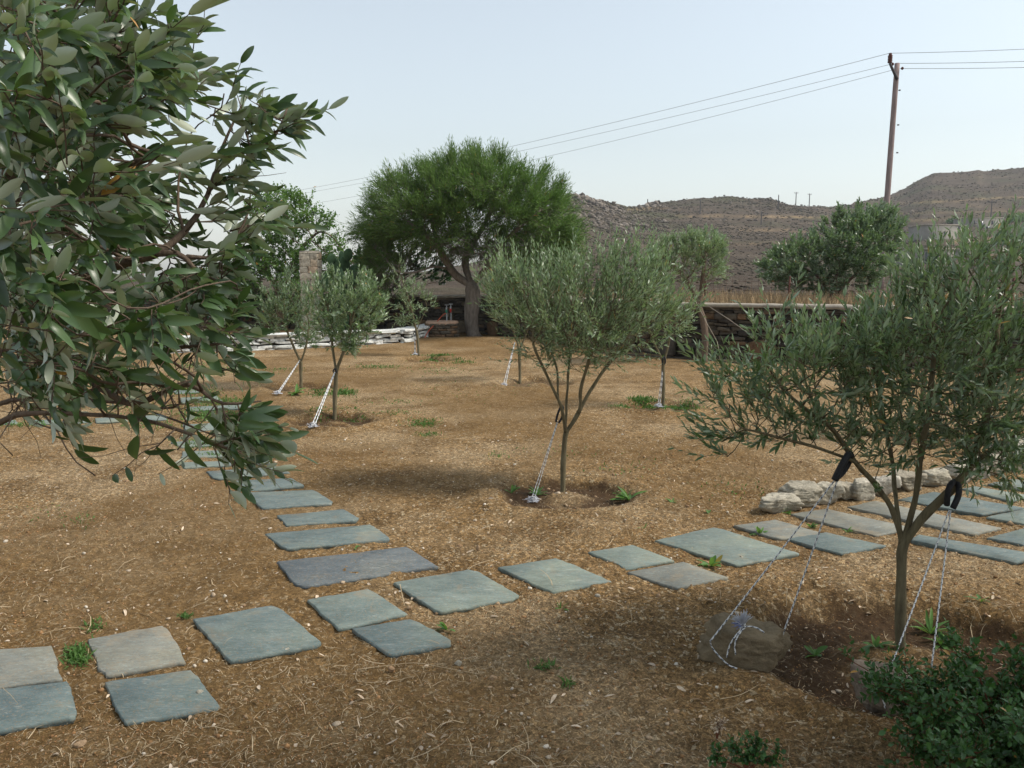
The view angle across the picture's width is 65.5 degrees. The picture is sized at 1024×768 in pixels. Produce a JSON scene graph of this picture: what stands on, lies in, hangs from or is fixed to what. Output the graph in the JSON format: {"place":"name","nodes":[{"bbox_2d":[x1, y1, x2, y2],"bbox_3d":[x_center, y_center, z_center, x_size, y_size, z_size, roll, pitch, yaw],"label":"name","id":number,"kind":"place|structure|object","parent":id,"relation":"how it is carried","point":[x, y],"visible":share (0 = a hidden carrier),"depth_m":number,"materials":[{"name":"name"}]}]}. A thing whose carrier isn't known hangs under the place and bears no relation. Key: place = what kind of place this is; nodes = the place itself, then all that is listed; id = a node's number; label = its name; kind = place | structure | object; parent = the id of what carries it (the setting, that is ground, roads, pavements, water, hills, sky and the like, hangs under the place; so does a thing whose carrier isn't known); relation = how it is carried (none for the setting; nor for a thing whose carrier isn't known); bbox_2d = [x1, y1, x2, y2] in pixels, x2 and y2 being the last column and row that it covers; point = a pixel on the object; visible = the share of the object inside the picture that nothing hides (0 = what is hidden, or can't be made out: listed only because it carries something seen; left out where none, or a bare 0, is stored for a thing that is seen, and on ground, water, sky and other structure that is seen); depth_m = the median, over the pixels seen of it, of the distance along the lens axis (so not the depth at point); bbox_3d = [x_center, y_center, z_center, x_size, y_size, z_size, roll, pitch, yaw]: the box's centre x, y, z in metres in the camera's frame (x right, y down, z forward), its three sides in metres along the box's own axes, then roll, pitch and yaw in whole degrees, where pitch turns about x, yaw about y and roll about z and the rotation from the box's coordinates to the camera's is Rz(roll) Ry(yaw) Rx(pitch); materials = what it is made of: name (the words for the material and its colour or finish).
{"place":"outdoors","nodes":[
{"label":"outdoors","id":0,"kind":"place"},
{"bbox_2d":[9,500,575,688],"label":"grass","id":1,"kind":"structure","parent":0,"point":[75,654],"depth_m":3.17,"materials":[{"name":"plant"}]},
{"bbox_2d":[299,251,323,331],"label":"stone pillar","id":2,"kind":"structure","parent":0,"point":[309,261],"depth_m":19.59,"materials":[{"name":"stone"}]},
{"bbox_2d":[172,352,775,504],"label":"grass","id":3,"kind":"structure","parent":0,"point":[341,391],"depth_m":9.64,"materials":[{"name":"plant"}]},
{"bbox_2d":[0,324,1023,767],"bbox_3d":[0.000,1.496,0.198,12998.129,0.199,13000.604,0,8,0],"label":"ground","id":4,"kind":"structure","parent":0,"point":[456,492],"depth_m":4.11,"materials":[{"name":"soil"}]},
{"bbox_2d":[0,646,62,688],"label":"stepping stone","id":5,"kind":"object","parent":4,"relation":"on","point":[20,667],"visible":0.88,"depth_m":3.08,"materials":[{"name":"stone"}]},
{"bbox_2d":[0,681,76,735],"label":"stepping stone","id":6,"kind":"object","parent":4,"relation":"on","point":[43,705],"visible":0.99,"depth_m":2.81,"materials":[{"name":"grey stone"}]},
{"bbox_2d":[95,418,127,423],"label":"stepping stone","id":7,"kind":"object","parent":4,"relation":"on","point":[102,420],"visible":0.58,"depth_m":8.40,"materials":[{"name":"grey stone"}]},
{"bbox_2d":[88,626,185,678],"bbox_3d":[-1.517,1.086,3.211,0.314,0.042,0.413,-5,9,-32],"label":"stepping stone","id":8,"kind":"object","parent":4,"relation":"on","point":[134,652],"visible":0.94,"depth_m":3.19,"materials":[{"name":"stone"}]},
{"bbox_2d":[1,382,283,455],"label":"grass","id":9,"kind":"structure","parent":4,"relation":"on","point":[203,416],"depth_m":8.83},
{"bbox_2d":[105,670,220,725],"bbox_3d":[-1.277,1.144,2.897,0.304,0.048,0.414,-6,10,-37],"label":"stepping stone","id":10,"kind":"object","parent":4,"relation":"on","point":[158,698],"visible":0.93,"depth_m":2.87,"materials":[{"name":"grey stone"}]},
{"bbox_2d":[0,0,348,516],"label":"broadleaf tree","id":11,"kind":"object","parent":4,"relation":"on","point":[104,66],"visible":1,"depth_m":1.58,"materials":[{"name":"green plant"}]},
{"bbox_2d":[171,439,211,448],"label":"stepping stone","id":12,"kind":"object","parent":4,"relation":"on","point":[183,447],"visible":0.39,"depth_m":7.11,"materials":[{"name":"grey stone"}]},
{"bbox_2d":[183,423,213,431],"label":"stepping stone","id":13,"kind":"object","parent":4,"relation":"on","point":[208,426],"visible":0.27,"depth_m":7.94,"materials":[{"name":"grey stone"}]},
{"bbox_2d":[180,396,221,403],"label":"stepping stone","id":14,"kind":"object","parent":4,"relation":"on","point":[183,399],"visible":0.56,"depth_m":9.87,"materials":[{"name":"grey stone"}]},
{"bbox_2d":[181,450,232,459],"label":"stepping stone","id":15,"kind":"object","parent":4,"relation":"on","point":[200,455],"visible":0.37,"depth_m":6.68,"materials":[{"name":"grey stone"}]},
{"bbox_2d":[185,405,252,411],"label":"stepping stone","id":16,"kind":"object","parent":4,"relation":"on","point":[229,407],"visible":0.45,"depth_m":9.20,"materials":[{"name":"grey stone"}]},
{"bbox_2d":[181,461,269,468],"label":"stepping stone","id":17,"kind":"object","parent":4,"relation":"on","point":[189,465],"visible":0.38,"depth_m":6.28,"materials":[{"name":"grey stone"}]},
{"bbox_2d":[206,466,289,480],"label":"stepping stone","id":18,"kind":"object","parent":4,"relation":"on","point":[216,475],"visible":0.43,"depth_m":6.01,"materials":[{"name":"grey stone"}]},
{"bbox_2d":[193,606,320,663],"bbox_3d":[-1.091,1.067,3.396,0.364,0.052,0.540,-6,10,-39],"label":"stepping stone","id":19,"kind":"object","parent":4,"relation":"on","point":[260,633],"visible":0.98,"depth_m":3.36,"materials":[{"name":"grey stone"}]},
{"bbox_2d":[144,268,388,323],"bbox_3d":[-7.379,-2.566,23.476,7.734,1.882,2.376,2,8,13],"label":"dark shrub","id":20,"kind":"object","parent":4,"relation":"on","point":[155,279],"visible":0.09,"depth_m":23.40,"materials":[{"name":"green plant"}]},
{"bbox_2d":[236,478,303,491],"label":"stepping stone","id":21,"kind":"object","parent":4,"relation":"on","point":[269,486],"visible":0.48,"depth_m":5.72,"materials":[{"name":"grey stone"}]},
{"bbox_2d":[205,181,361,329],"bbox_3d":[-6.503,-3.654,22.697,5.099,4.254,2.925,0,8,0],"label":"green tree","id":22,"kind":"object","parent":4,"relation":"on","point":[265,264],"visible":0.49,"depth_m":22.34,"materials":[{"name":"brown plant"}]},
{"bbox_2d":[249,262,324,387],"bbox_3d":[-3.082,-0.783,10.925,1.130,1.795,1.049,0,8,0],"label":"olive tree","id":23,"kind":"object","parent":4,"relation":"on","point":[297,319],"visible":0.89,"depth_m":10.80,"materials":[{"name":"green plant"}]},
{"bbox_2d":[251,490,332,509],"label":"stepping stone","id":24,"kind":"object","parent":4,"relation":"on","point":[270,500],"visible":0.77,"depth_m":5.36,"materials":[{"name":"grey stone"}]},
{"bbox_2d":[155,324,429,352],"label":"wall","id":25,"kind":"structure","parent":4,"relation":"on","point":[279,341],"depth_m":17.34,"materials":[{"name":"stone"}]},
{"bbox_2d":[277,509,358,526],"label":"stepping stone","id":26,"kind":"object","parent":4,"relation":"on","point":[341,516],"visible":0.91,"depth_m":4.92,"materials":[{"name":"grey stone"}]},
{"bbox_2d":[265,524,389,550],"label":"stepping stone","id":27,"kind":"object","parent":4,"relation":"on","point":[326,538],"visible":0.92,"depth_m":4.56,"materials":[{"name":"grey stone"}]},
{"bbox_2d":[323,248,359,329],"bbox_3d":[-4.578,-2.531,21.551,0.967,2.240,0.546,3,8,21],"label":"prickly pear","id":28,"kind":"object","parent":4,"relation":"on","point":[345,257],"visible":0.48,"depth_m":21.41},
{"bbox_2d":[302,261,391,419],"bbox_3d":[-1.779,-0.447,8.627,1.003,1.778,0.910,0,8,0],"label":"olive tree","id":29,"kind":"object","parent":4,"relation":"on","point":[333,316],"visible":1,"depth_m":8.50,"materials":[{"name":"green plant"}]},
{"bbox_2d":[307,368,336,427],"bbox_3d":[-1.948,0.129,8.204,0.129,0.485,1.048,0,8,0],"label":"guy rope","id":30,"kind":"object","parent":29,"relation":"attached to","point":[313,424],"visible":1,"depth_m":8.10,"materials":[{"name":"fabric"}]},
{"bbox_2d":[307,589,407,631],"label":"stepping stone","id":31,"kind":"object","parent":4,"relation":"on","point":[351,610],"visible":0.92,"depth_m":3.60,"materials":[{"name":"grey stone"}]},
{"bbox_2d":[277,547,438,588],"bbox_3d":[-0.805,0.950,4.134,0.763,0.036,0.413,-3,8,-22],"label":"stepping stone","id":32,"kind":"object","parent":4,"relation":"on","point":[305,573],"visible":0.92,"depth_m":4.10,"materials":[{"name":"grey stone"}]},
{"bbox_2d":[352,619,450,657],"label":"stepping stone","id":33,"kind":"object","parent":4,"relation":"on","point":[396,639],"visible":0.98,"depth_m":3.33,"materials":[{"name":"grey stone"}]},
{"bbox_2d":[353,238,458,329],"bbox_3d":[-2.949,-2.951,21.979,3.204,3.038,1.541,0,8,0],"label":"dark shrub","id":34,"kind":"object","parent":4,"relation":"on","point":[436,271],"visible":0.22,"depth_m":21.86,"materials":[{"name":"green plant"}]},
{"bbox_2d":[388,253,437,355],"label":"olive tree","id":35,"kind":"object","parent":4,"relation":"on","point":[405,292],"visible":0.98,"depth_m":15.57,"materials":[{"name":"green plant"}]},
{"bbox_2d":[425,320,459,336],"bbox_3d":[-1.742,-1.358,19.892,0.878,0.440,0.868,0,8,0],"label":"stone well","id":36,"kind":"object","parent":4,"relation":"on","point":[444,328],"visible":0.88,"depth_m":19.54,"materials":[{"name":"stone"}]},
{"bbox_2d":[393,569,518,614],"bbox_3d":[-0.266,1.000,3.822,0.433,0.045,0.484,-5,9,-35],"label":"stepping stone","id":37,"kind":"object","parent":4,"relation":"on","point":[458,591],"visible":0.95,"depth_m":3.79,"materials":[{"name":"grey stone"}]},
{"bbox_2d":[337,134,594,336],"bbox_3d":[-1.171,-3.661,20.048,6.575,5.220,4.884,0,8,0],"label":"feathery tree","id":38,"kind":"object","parent":4,"relation":"on","point":[460,187],"visible":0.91,"depth_m":19.07,"materials":[{"name":"green plant"}]},
{"bbox_2d":[0,432,1018,767],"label":"fallen leaves","id":39,"kind":"object","parent":4,"relation":"on","point":[446,620],"visible":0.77,"depth_m":3.06,"materials":[{"name":"brown plant"}]},
{"bbox_2d":[0,409,1022,767],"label":"dry grass drifts","id":40,"kind":"object","parent":4,"relation":"on","point":[464,645],"visible":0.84,"depth_m":3.10,"materials":[{"name":"plant"}]},
{"bbox_2d":[0,447,1023,767],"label":"soil crumbs","id":41,"kind":"object","parent":4,"relation":"on","point":[458,641],"visible":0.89,"depth_m":3.21,"materials":[{"name":"soil"}]},
{"bbox_2d":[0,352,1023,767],"bbox_3d":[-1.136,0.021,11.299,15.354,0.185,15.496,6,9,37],"label":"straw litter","id":42,"kind":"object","parent":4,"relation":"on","point":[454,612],"visible":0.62,"depth_m":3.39,"materials":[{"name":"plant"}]},
{"bbox_2d":[0,421,1023,767],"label":"dry stalks","id":43,"kind":"object","parent":4,"relation":"on","point":[418,677],"visible":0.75,"depth_m":2.94,"materials":[{"name":"plant"}]},
{"bbox_2d":[3,291,1023,372],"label":"stone wall","id":44,"kind":"structure","parent":4,"relation":"on","point":[720,326],"depth_m":15.17,"materials":[{"name":"stone"}]},
{"bbox_2d":[480,261,552,383],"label":"olive tree","id":45,"kind":"object","parent":4,"relation":"on","point":[519,359],"visible":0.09,"depth_m":11.61,"materials":[{"name":"green plant"}]},
{"bbox_2d":[498,558,611,593],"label":"stepping stone","id":46,"kind":"object","parent":4,"relation":"on","point":[564,576],"visible":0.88,"depth_m":4.00,"materials":[{"name":"grey stone"}]},
{"bbox_2d":[466,218,720,492],"bbox_3d":[0.585,-0.153,5.607,1.790,2.022,1.258,0,8,0],"label":"olive tree","id":47,"kind":"object","parent":4,"relation":"on","point":[609,320],"visible":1,"depth_m":5.50,"materials":[{"name":"green plant"}]},
{"bbox_2d":[522,405,563,502],"bbox_3d":[0.248,0.490,5.609,0.392,0.652,0.125,-6,10,-40],"label":"guy rope","id":48,"kind":"object","parent":47,"relation":"attached to","point":[532,498],"visible":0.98,"depth_m":5.62,"materials":[{"name":"fabric"}]},
{"bbox_2d":[613,487,645,499],"bbox_3d":[0.821,0.764,5.607,0.256,0.102,0.121,-1,8,-6],"label":"weed","id":49,"kind":"object","parent":4,"relation":"on","point":[624,495],"visible":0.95,"depth_m":5.58,"materials":[{"name":"green plant"}]},
{"bbox_2d":[588,545,673,569],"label":"stepping stone","id":50,"kind":"object","parent":4,"relation":"on","point":[631,557],"visible":0.88,"depth_m":4.25,"materials":[{"name":"grey stone"}]},
{"bbox_2d":[621,286,697,407],"bbox_3d":[1.663,-0.408,9.289,0.947,1.483,0.844,-4,8,-26],"label":"olive tree","id":51,"kind":"object","parent":4,"relation":"on","point":[663,368],"visible":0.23,"depth_m":9.28,"materials":[{"name":"green plant"}]},
{"bbox_2d":[653,356,665,406],"bbox_3d":[1.742,-0.024,9.307,0.119,0.594,0.165,7,10,41],"label":"guy rope","id":52,"kind":"object","parent":51,"relation":"attached to","point":[658,405],"visible":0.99,"depth_m":9.32,"materials":[{"name":"fabric"}]},
{"bbox_2d":[628,562,727,589],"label":"stepping stone","id":53,"kind":"object","parent":4,"relation":"on","point":[679,575],"visible":0.91,"depth_m":4.01,"materials":[{"name":"stone"}]},
{"bbox_2d":[643,224,733,361],"bbox_3d":[3.147,-1.614,14.296,1.900,2.539,1.596,0,8,0],"label":"olive tree","id":54,"kind":"object","parent":4,"relation":"on","point":[704,246],"visible":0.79,"depth_m":14.06,"materials":[{"name":"green plant"}]},
{"bbox_2d":[696,555,722,567],"bbox_3d":[1.032,0.932,4.170,0.138,0.088,0.120,2,8,13],"label":"weed","id":55,"kind":"object","parent":4,"relation":"on","point":[713,561],"visible":0.95,"depth_m":4.18,"materials":[{"name":"green plant"}]},
{"bbox_2d":[711,714,728,738],"bbox_3d":[0.682,1.124,2.610,0.063,0.083,0.065,0,8,0],"label":"dry plant","id":56,"kind":"object","parent":4,"relation":"on","point":[718,728],"visible":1,"depth_m":2.61,"materials":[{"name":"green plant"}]},
{"bbox_2d":[655,527,798,567],"bbox_3d":[1.200,0.925,4.459,0.515,0.063,0.604,-7,10,-40],"label":"stepping stone","id":57,"kind":"object","parent":4,"relation":"on","point":[729,546],"visible":0.96,"depth_m":4.44,"materials":[{"name":"grey stone"}]},
{"bbox_2d":[696,612,792,672],"bbox_3d":[0.934,1.022,3.155,0.387,0.181,0.186,0,8,0],"label":"anchor rock","id":58,"kind":"object","parent":4,"relation":"on","point":[765,651],"visible":0.95,"depth_m":3.11,"materials":[{"name":"stone"}]},
{"bbox_2d":[555,350,937,374],"bbox_3d":[3.862,-0.391,14.288,7.620,0.039,0.598,6,9,37],"label":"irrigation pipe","id":59,"kind":"object","parent":4,"relation":"on","point":[709,360],"visible":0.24,"depth_m":15.00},
{"bbox_2d":[706,729,788,767],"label":"lentisk shrub","id":60,"kind":"object","parent":4,"relation":"on","point":[751,753],"visible":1,"depth_m":2.44,"materials":[{"name":"green plant"}]},
{"bbox_2d":[733,520,817,540],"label":"stepping stone","id":61,"kind":"object","parent":4,"relation":"on","point":[779,530],"visible":0.82,"depth_m":4.80,"materials":[{"name":"stone"}]},
{"bbox_2d":[759,492,804,513],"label":"border rock","id":62,"kind":"object","parent":4,"relation":"on","point":[774,502],"visible":0.98,"depth_m":5.15,"materials":[{"name":"stone"}]},
{"bbox_2d":[777,480,829,506],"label":"border rock","id":63,"kind":"object","parent":4,"relation":"on","point":[808,493],"visible":0.69,"depth_m":5.28,"materials":[{"name":"stone"}]},
{"bbox_2d":[804,645,827,657],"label":"weed","id":64,"kind":"object","parent":4,"relation":"on","point":[817,651],"visible":1,"depth_m":3.39,"materials":[{"name":"green plant"}]},
{"bbox_2d":[817,481,844,503],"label":"border rock","id":65,"kind":"object","parent":4,"relation":"on","point":[839,491],"visible":0.66,"depth_m":5.31,"materials":[{"name":"stone"}]},
{"bbox_2d":[789,532,885,555],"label":"stepping stone","id":66,"kind":"object","parent":4,"relation":"on","point":[834,544],"visible":0.95,"depth_m":4.56,"materials":[{"name":"grey stone"}]},
{"bbox_2d":[663,194,1023,649],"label":"olive tree","id":67,"kind":"object","parent":4,"relation":"on","point":[864,344],"visible":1,"depth_m":3.01,"materials":[{"name":"green plant"}]},
{"bbox_2d":[709,451,854,668],"bbox_3d":[1.068,0.676,3.108,0.608,0.828,0.091,-2,8,-14],"label":"guy rope","id":68,"kind":"object","parent":67,"relation":"attached to","point":[843,466],"visible":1,"depth_m":3.10,"materials":[{"name":"fabric"}]},
{"bbox_2d":[882,479,961,708],"bbox_3d":[1.522,0.734,2.909,0.098,0.658,0.757,7,10,43],"label":"guy rope","id":69,"kind":"object","parent":67,"relation":"hanging from","point":[957,496],"visible":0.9,"depth_m":3.06,"materials":[{"name":"fabric"}]},
{"bbox_2d":[838,481,853,499],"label":"border rock","id":70,"kind":"object","parent":4,"relation":"on","point":[849,490],"visible":0.52,"depth_m":5.40,"materials":[{"name":"stone"}]},
{"bbox_2d":[791,509,903,536],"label":"stepping stone","id":71,"kind":"object","parent":4,"relation":"on","point":[859,524],"visible":0.7,"depth_m":4.94,"materials":[{"name":"stone"}]},
{"bbox_2d":[852,477,874,500],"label":"border rock","id":72,"kind":"object","parent":4,"relation":"on","point":[864,488],"visible":0.73,"depth_m":5.39,"materials":[{"name":"stone"}]},
{"bbox_2d":[859,634,896,652],"bbox_3d":[1.534,1.098,3.352,0.176,0.063,0.081,1,8,5],"label":"weed","id":73,"kind":"object","parent":4,"relation":"on","point":[876,643],"visible":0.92,"depth_m":3.37,"materials":[{"name":"green plant"}]},
{"bbox_2d":[850,659,919,715],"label":"anchor rock","id":74,"kind":"object","parent":4,"relation":"on","point":[878,707],"visible":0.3,"depth_m":2.82,"materials":[{"name":"stone"}]},
{"bbox_2d":[873,475,901,496],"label":"border rock","id":75,"kind":"object","parent":4,"relation":"on","point":[884,482],"visible":0.45,"depth_m":5.53,"materials":[{"name":"stone"}]},
{"bbox_2d":[887,469,926,490],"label":"border rock","id":76,"kind":"object","parent":4,"relation":"on","point":[907,480],"visible":0.52,"depth_m":5.68,"materials":[{"name":"stone"}]},
{"bbox_2d":[847,501,1000,535],"bbox_3d":[2.593,0.855,5.046,0.266,0.046,0.833,-7,10,-43],"label":"stepping stone","id":77,"kind":"object","parent":4,"relation":"on","point":[957,525],"visible":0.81,"depth_m":4.96,"materials":[{"name":"stone"}]},
{"bbox_2d":[909,607,947,633],"bbox_3d":[1.917,1.096,3.575,0.222,0.138,0.201,-7,10,-41],"label":"weed","id":78,"kind":"object","parent":4,"relation":"on","point":[929,622],"visible":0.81,"depth_m":3.60,"materials":[{"name":"green plant"}]},
{"bbox_2d":[881,275,977,435],"bbox_3d":[3.908,-0.241,7.504,1.193,1.618,1.017,0,8,0],"label":"olive tree","id":79,"kind":"object","parent":4,"relation":"on","point":[922,369],"visible":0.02,"depth_m":7.50,"materials":[{"name":"green plant"}]},
{"bbox_2d":[838,615,1023,767],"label":"lentisk shrub","id":80,"kind":"object","parent":4,"relation":"on","point":[976,731],"visible":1,"depth_m":2.29,"materials":[{"name":"green plant"}]},
{"bbox_2d":[922,467,951,486],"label":"border rock","id":81,"kind":"object","parent":4,"relation":"on","point":[936,477],"visible":0.86,"depth_m":5.83,"materials":[{"name":"stone"}]},
{"bbox_2d":[944,464,976,482],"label":"border rock","id":82,"kind":"object","parent":4,"relation":"on","point":[952,474],"visible":0.34,"depth_m":5.89,"materials":[{"name":"stone"}]},
{"bbox_2d":[898,492,1023,516],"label":"stepping stone","id":83,"kind":"object","parent":4,"relation":"on","point":[965,506],"visible":0.7,"depth_m":5.26,"materials":[{"name":"grey stone"}]},
{"bbox_2d":[911,535,1023,564],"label":"stepping stone","id":84,"kind":"object","parent":4,"relation":"on","point":[1010,556],"visible":0.95,"depth_m":4.45,"materials":[{"name":"grey stone"}]},
{"bbox_2d":[962,486,1023,502],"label":"stepping stone","id":85,"kind":"object","parent":4,"relation":"on","point":[990,493],"visible":0.65,"depth_m":5.56,"materials":[{"name":"grey stone"}]},
{"bbox_2d":[986,529,1023,546],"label":"stepping stone","id":86,"kind":"object","parent":4,"relation":"on","point":[1015,537],"visible":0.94,"depth_m":4.64,"materials":[{"name":"grey stone"}]},
{"bbox_2d":[986,509,1023,525],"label":"stepping stone","id":87,"kind":"object","parent":4,"relation":"on","point":[1018,517],"visible":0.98,"depth_m":5.03,"materials":[{"name":"grey stone"}]},
{"bbox_2d":[987,479,1023,491],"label":"stepping stone","id":88,"kind":"object","parent":4,"relation":"on","point":[1018,483],"visible":0.42,"depth_m":5.78,"materials":[{"name":"grey stone"}]},
{"bbox_2d":[3,0,1023,277],"label":"sky","id":89,"kind":"structure","parent":0,"point":[414,74],"materials":[{"name":"blue"}]},
{"bbox_2d":[89,168,1023,309],"bbox_3d":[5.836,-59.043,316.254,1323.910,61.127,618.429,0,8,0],"label":"hillside","id":90,"kind":"structure","parent":0,"point":[455,287],"depth_m":196.37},
{"bbox_2d":[484,167,1023,296],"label":"hill scrub","id":91,"kind":"object","parent":90,"relation":"on","point":[795,208],"visible":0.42,"depth_m":184.25,"materials":[{"name":"plant"}]},
{"bbox_2d":[535,169,1023,260],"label":"hill boulders","id":92,"kind":"object","parent":90,"relation":"on","point":[595,202],"visible":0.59,"depth_m":189.63,"materials":[{"name":"stone"}]},
{"bbox_2d":[536,283,1023,308],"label":"dry grass","id":93,"kind":"structure","parent":90,"relation":"on","point":[781,299],"depth_m":16.21,"materials":[{"name":"plant"}]},
{"bbox_2d":[542,276,1023,305],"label":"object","id":94,"kind":"object","parent":90,"relation":"on","point":[785,281],"visible":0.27,"depth_m":16.17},
{"bbox_2d":[750,196,909,303],"bbox_3d":[6.876,-2.823,16.932,3.550,2.296,2.254,0,8,0],"label":"olive bush","id":95,"kind":"object","parent":90,"relation":"on","point":[873,223],"visible":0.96,"depth_m":16.62,"materials":[{"name":"green plant"}]},
{"bbox_2d":[877,53,903,289],"bbox_3d":[14.259,-7.915,30.191,0.655,8.809,0.288,-1,8,-8],"label":"utility pole","id":96,"kind":"object","parent":90,"relation":"on","point":[895,72],"visible":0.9,"depth_m":29.94,"materials":[{"name":"wood"}]},
{"bbox_2d":[172,70,890,220],"bbox_3d":[-12.249,-14.027,56.138,0.014,2.397,74.833,-8,11,-44],"label":"overhead wire","id":97,"kind":"object","parent":96,"relation":"attached to","point":[668,127],"visible":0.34,"depth_m":35.52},
{"bbox_2d":[221,65,886,205],"bbox_3d":[-12.247,-14.584,56.064,0.014,1.704,74.762,-7,11,-44],"label":"overhead wire","id":98,"kind":"object","parent":96,"relation":"attached to","point":[669,117],"visible":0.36,"depth_m":35.64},
{"bbox_2d":[897,248,955,265],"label":"house","id":99,"kind":"structure","parent":90,"relation":"on","point":[923,256],"depth_m":84.74,"materials":[{"name":"paint"}]},
{"bbox_2d":[908,224,958,241],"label":"house","id":100,"kind":"structure","parent":90,"relation":"on","point":[923,231],"depth_m":142.72,"materials":[{"name":"paint"}]},
{"bbox_2d":[953,217,1003,227],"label":"house","id":101,"kind":"structure","parent":90,"relation":"on","point":[986,220],"depth_m":175.33,"materials":[{"name":"paint"}]},
{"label":"utility pole","id":102,"kind":"object","parent":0,"visible":0},
{"bbox_2d":[208,53,888,204],"bbox_3d":[-12.270,-14.904,56.021,0.016,1.852,74.712,-7,11,-44],"label":"overhead wire","id":103,"kind":"object","parent":102,"relation":"attached to","point":[659,111],"visible":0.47,"depth_m":36.32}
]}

